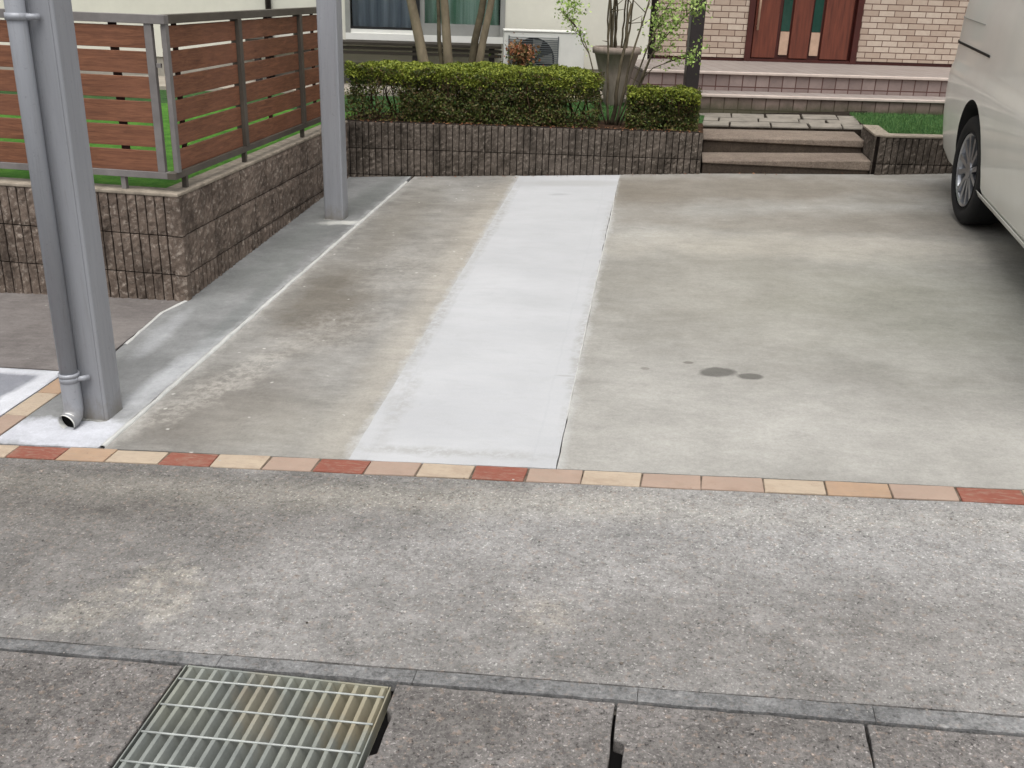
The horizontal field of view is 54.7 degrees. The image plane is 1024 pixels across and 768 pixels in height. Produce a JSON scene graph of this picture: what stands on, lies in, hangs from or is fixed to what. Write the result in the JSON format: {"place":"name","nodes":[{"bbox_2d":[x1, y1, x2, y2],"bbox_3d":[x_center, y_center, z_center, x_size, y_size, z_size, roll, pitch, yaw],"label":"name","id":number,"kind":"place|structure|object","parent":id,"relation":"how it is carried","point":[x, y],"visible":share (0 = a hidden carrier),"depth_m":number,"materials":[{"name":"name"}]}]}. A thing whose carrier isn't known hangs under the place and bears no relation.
{"place":"outdoors","nodes":[
{"label":"outdoors","id":0,"kind":"place"},
{"bbox_2d":[0,103,356,187],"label":"lawn","id":1,"kind":"structure","parent":0,"point":[107,179],"depth_m":6.26,"materials":[{"name":"green plant"}]},
{"bbox_2d":[104,175,518,459],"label":"driveway","id":2,"kind":"structure","parent":0,"point":[311,362],"depth_m":4.48,"materials":[{"name":"concrete"}]},
{"bbox_2d":[0,90,704,122],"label":"lawn","id":3,"kind":"structure","parent":0,"point":[163,95],"depth_m":8.90,"materials":[{"name":"green plant"}]},
{"bbox_2d":[104,74,625,102],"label":"terrace","id":4,"kind":"structure","parent":3,"relation":"on","point":[162,84],"depth_m":9.75,"materials":[{"name":"concrete"}]},
{"bbox_2d":[488,32,543,88],"bbox_3d":[0.114,-3.192,9.890,0.616,0.612,0.443,14,25,27],"label":"flower plant","id":5,"kind":"object","parent":4,"relation":"on","point":[520,53],"visible":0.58,"depth_m":9.77,"materials":[{"name":"brown plant"}]},
{"bbox_2d":[503,28,585,81],"bbox_3d":[0.317,-3.314,10.191,0.832,0.623,0.310,1,22,-3],"label":"air conditioner","id":6,"kind":"object","parent":4,"relation":"on","point":[562,47],"visible":0.46,"depth_m":10.00,"materials":[{"name":"white paint"}]},
{"bbox_2d":[245,37,501,86],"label":"veranda deck","id":7,"kind":"structure","parent":3,"relation":"on","point":[492,51],"depth_m":10.06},
{"bbox_2d":[406,0,494,94],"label":"garden tree","id":8,"kind":"object","parent":3,"relation":"on","point":[477,53],"visible":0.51,"depth_m":8.57,"materials":[{"name":"brown plant"}]},
{"bbox_2d":[592,0,641,105],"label":"planter pot","id":9,"kind":"object","parent":3,"relation":"on","point":[615,51],"visible":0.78,"depth_m":9.15,"materials":[{"name":"grey concrete"}]},
{"bbox_2d":[376,97,943,134],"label":"grass","id":10,"kind":"structure","parent":3,"relation":"on","point":[903,120],"depth_m":8.45,"materials":[{"name":"plant"}]},
{"bbox_2d":[683,0,706,116],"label":"porch post","id":11,"kind":"object","parent":3,"relation":"on","point":[695,33],"visible":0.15,"depth_m":8.58,"materials":[{"name":"grey metal"}]},
{"bbox_2d":[0,458,1023,717],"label":"apron","id":12,"kind":"object","parent":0,"point":[912,604],"visible":0.87,"depth_m":2.78,"materials":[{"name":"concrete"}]},
{"bbox_2d":[559,61,865,732],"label":"ground","id":13,"kind":"structure","parent":0,"point":[615,711],"depth_m":7.95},
{"bbox_2d":[0,368,58,416],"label":"concrete pad","id":14,"kind":"object","parent":13,"relation":"on","point":[18,387],"visible":0.74,"depth_m":4.09,"materials":[{"name":"white concrete"}]},
{"bbox_2d":[0,378,60,435],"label":"brick border","id":15,"kind":"object","parent":13,"relation":"on","point":[13,417],"visible":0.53,"depth_m":3.89,"materials":[{"name":"beige brick"}]},
{"bbox_2d":[0,292,181,370],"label":"concrete pad","id":16,"kind":"object","parent":13,"relation":"on","point":[27,341],"visible":0.51,"depth_m":4.74,"materials":[{"name":"grey concrete"}]},
{"bbox_2d":[0,120,348,300],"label":"block wall","id":17,"kind":"structure","parent":13,"relation":"on","point":[179,242],"depth_m":5.11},
{"bbox_2d":[0,7,320,188],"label":"board fence","id":18,"kind":"object","parent":17,"relation":"on","point":[125,162],"visible":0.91,"depth_m":4.95,"materials":[{"name":"brown wood"}]},
{"bbox_2d":[0,176,410,448],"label":"margin strip","id":19,"kind":"object","parent":13,"relation":"on","point":[159,355],"visible":0.66,"depth_m":4.78,"materials":[{"name":"grey concrete"}]},
{"bbox_2d":[25,0,122,421],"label":"carport post","id":20,"kind":"object","parent":19,"relation":"on","point":[57,72],"visible":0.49,"depth_m":3.47,"materials":[{"name":"silver metal"}]},
{"bbox_2d":[3,0,89,428],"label":"downpipe","id":21,"kind":"object","parent":20,"relation":"attached to","point":[16,16],"visible":1,"depth_m":3.41,"materials":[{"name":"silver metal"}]},
{"bbox_2d":[124,300,186,343],"bbox_3d":[-1.726,-0.298,4.767,0.060,0.040,0.613,5,22,8],"label":"mortar fillet","id":22,"kind":"object","parent":19,"relation":"on","point":[145,326],"visible":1,"depth_m":4.76,"materials":[{"name":"white concrete"}]},
{"bbox_2d":[316,0,347,219],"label":"carport post","id":23,"kind":"object","parent":19,"relation":"on","point":[330,60],"visible":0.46,"depth_m":6.25,"materials":[{"name":"silver metal"}]},
{"bbox_2d":[101,181,407,447],"bbox_3d":[-1.139,-0.655,5.556,0.030,0.191,4.406,5,22,7],"label":"mortar fillet","id":24,"kind":"object","parent":13,"relation":"on","point":[108,441],"visible":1,"depth_m":4.56,"materials":[{"name":"white concrete"}]},
{"bbox_2d":[0,0,968,136],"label":"house","id":25,"kind":"structure","parent":13,"relation":"on","point":[888,56],"depth_m":10.38,"materials":[{"name":"beige brick"}]},
{"bbox_2d":[345,0,505,43],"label":"window","id":26,"kind":"structure","parent":25,"relation":"in","point":[364,19],"depth_m":10.34,"materials":[{"name":"white paint"}]},
{"bbox_2d":[743,0,864,63],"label":"door","id":27,"kind":"structure","parent":25,"relation":"in","point":[795,31],"depth_m":10.74,"materials":[{"name":"red wood"}]},
{"bbox_2d":[349,175,619,468],"bbox_3d":[0.120,-0.666,5.564,0.772,0.244,4.766,5,22,7],"label":"cement strip","id":28,"kind":"object","parent":13,"relation":"on","point":[486,377],"visible":0.91,"depth_m":4.42,"materials":[{"name":"white concrete"}]},
{"bbox_2d":[566,195,614,418],"bbox_3d":[0.493,-0.668,5.537,0.020,0.169,4.002,5,22,7],"label":"mortar fillet","id":29,"kind":"object","parent":28,"relation":"on","point":[589,311],"visible":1,"depth_m":4.82,"materials":[{"name":"white concrete"}]},
{"bbox_2d":[369,691,622,767],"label":"gutter channel","id":30,"kind":"object","parent":13,"relation":"on","point":[615,759],"depth_m":2.25,"materials":[{"name":"black"}]},
{"bbox_2d":[0,650,181,767],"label":"gutter lid","id":31,"kind":"object","parent":30,"relation":"on","point":[66,712],"visible":0.88,"depth_m":2.34,"materials":[{"name":"grey concrete"}]},
{"bbox_2d":[0,639,221,669],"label":"kerb strip","id":32,"kind":"object","parent":30,"relation":"on","point":[173,658],"visible":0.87,"depth_m":2.51,"materials":[{"name":"grey concrete"}]},
{"bbox_2d":[113,665,390,767],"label":"drain grate","id":33,"kind":"object","parent":30,"relation":"on","point":[203,717],"visible":0.99,"depth_m":2.29,"materials":[{"name":"silver metal"}]},
{"bbox_2d":[216,655,416,690],"bbox_3d":[-0.486,0.718,2.454,0.500,0.051,0.045,5,22,6],"label":"kerb strip","id":34,"kind":"object","parent":30,"relation":"on","point":[392,678],"visible":0.85,"depth_m":2.44,"materials":[{"name":"grey concrete"}]},
{"bbox_2d":[363,684,614,767],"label":"gutter lid","id":35,"kind":"object","parent":30,"relation":"on","point":[432,727],"visible":1,"depth_m":2.25,"materials":[{"name":"grey concrete"}]},
{"bbox_2d":[613,703,872,767],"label":"gutter lid","id":36,"kind":"object","parent":30,"relation":"on","point":[652,737],"visible":0.96,"depth_m":2.21,"materials":[{"name":"grey concrete"}]},
{"bbox_2d":[865,724,1023,767],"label":"gutter lid","id":37,"kind":"object","parent":30,"relation":"on","point":[895,747],"visible":0.9,"depth_m":2.18,"materials":[{"name":"grey concrete"}]},
{"bbox_2d":[0,445,1023,504],"bbox_3d":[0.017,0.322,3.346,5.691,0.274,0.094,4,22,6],"label":"brick border","id":38,"kind":"object","parent":13,"relation":"on","point":[855,489],"visible":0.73,"depth_m":3.33,"materials":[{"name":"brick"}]},
{"bbox_2d":[345,112,702,132],"bbox_3d":[0.113,-2.091,7.995,2.944,0.050,0.627,2,22,0],"label":"garden bed","id":39,"kind":"object","parent":13,"relation":"on","point":[601,124],"visible":0.2,"depth_m":7.92,"materials":[{"name":"brown soil"}]},
{"bbox_2d":[344,59,609,127],"bbox_3d":[-0.256,-2.315,7.882,2.103,0.496,0.732,2,22,0],"label":"hedge","id":40,"kind":"object","parent":39,"relation":"on","point":[477,84],"visible":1,"depth_m":7.70,"materials":[{"name":"green plant"}]},
{"bbox_2d":[554,0,712,125],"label":"garden shrub","id":41,"kind":"object","parent":39,"relation":"on","point":[658,23],"visible":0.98,"depth_m":7.70,"materials":[{"name":"green plant"}]},
{"bbox_2d":[624,83,701,130],"bbox_3d":[1.196,-2.193,7.867,0.611,0.370,0.520,5,22,8],"label":"hedge","id":42,"kind":"object","parent":39,"relation":"on","point":[678,108],"visible":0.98,"depth_m":7.72,"materials":[{"name":"green plant"}]},
{"bbox_2d":[346,120,702,178],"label":"retaining wall","id":43,"kind":"structure","parent":13,"relation":"on","point":[391,149],"depth_m":7.64,"materials":[{"name":"stone"}]},
{"bbox_2d":[413,671,637,709],"bbox_3d":[0.030,0.739,2.388,0.540,0.053,0.049,5,22,6],"label":"kerb strip","id":44,"kind":"object","parent":13,"relation":"on","point":[615,695],"visible":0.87,"depth_m":2.38,"materials":[{"name":"grey concrete"}]},
{"bbox_2d":[637,688,875,730],"bbox_3d":[0.566,0.762,2.320,0.540,0.053,0.053,5,22,6],"label":"kerb strip","id":45,"kind":"object","parent":13,"relation":"on","point":[815,710],"visible":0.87,"depth_m":2.31,"materials":[{"name":"grey concrete"}]},
{"bbox_2d":[701,129,870,173],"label":"garden steps","id":46,"kind":"structure","parent":13,"relation":"on","point":[734,151],"depth_m":7.91,"materials":[{"name":"beige stone"}]},
{"bbox_2d":[861,125,952,174],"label":"retaining wall","id":47,"kind":"structure","parent":13,"relation":"on","point":[884,152],"depth_m":7.52,"materials":[{"name":"stone"}]},
{"bbox_2d":[872,706,1023,736],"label":"kerb strip","id":48,"kind":"object","parent":13,"relation":"on","point":[971,723],"visible":0.85,"depth_m":2.25,"materials":[{"name":"grey concrete"}]},
{"bbox_2d":[699,111,866,135],"bbox_3d":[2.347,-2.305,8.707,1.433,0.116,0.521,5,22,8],"label":"path","id":49,"kind":"structure","parent":0,"point":[787,121],"depth_m":8.66,"materials":[{"name":"grey stone"}]},
{"bbox_2d":[557,173,1023,489],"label":"driveway","id":50,"kind":"structure","parent":0,"point":[862,328],"depth_m":4.47,"materials":[{"name":"concrete"}]},
{"bbox_2d":[943,0,1023,247],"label":"van","id":51,"kind":"object","parent":50,"relation":"on","point":[983,131],"visible":1,"depth_m":5.67,"materials":[{"name":"white paint"}]},
{"bbox_2d":[863,114,942,133],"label":"lawn","id":52,"kind":"structure","parent":0,"point":[905,123],"depth_m":8.43,"materials":[{"name":"green plant"}]}
]}

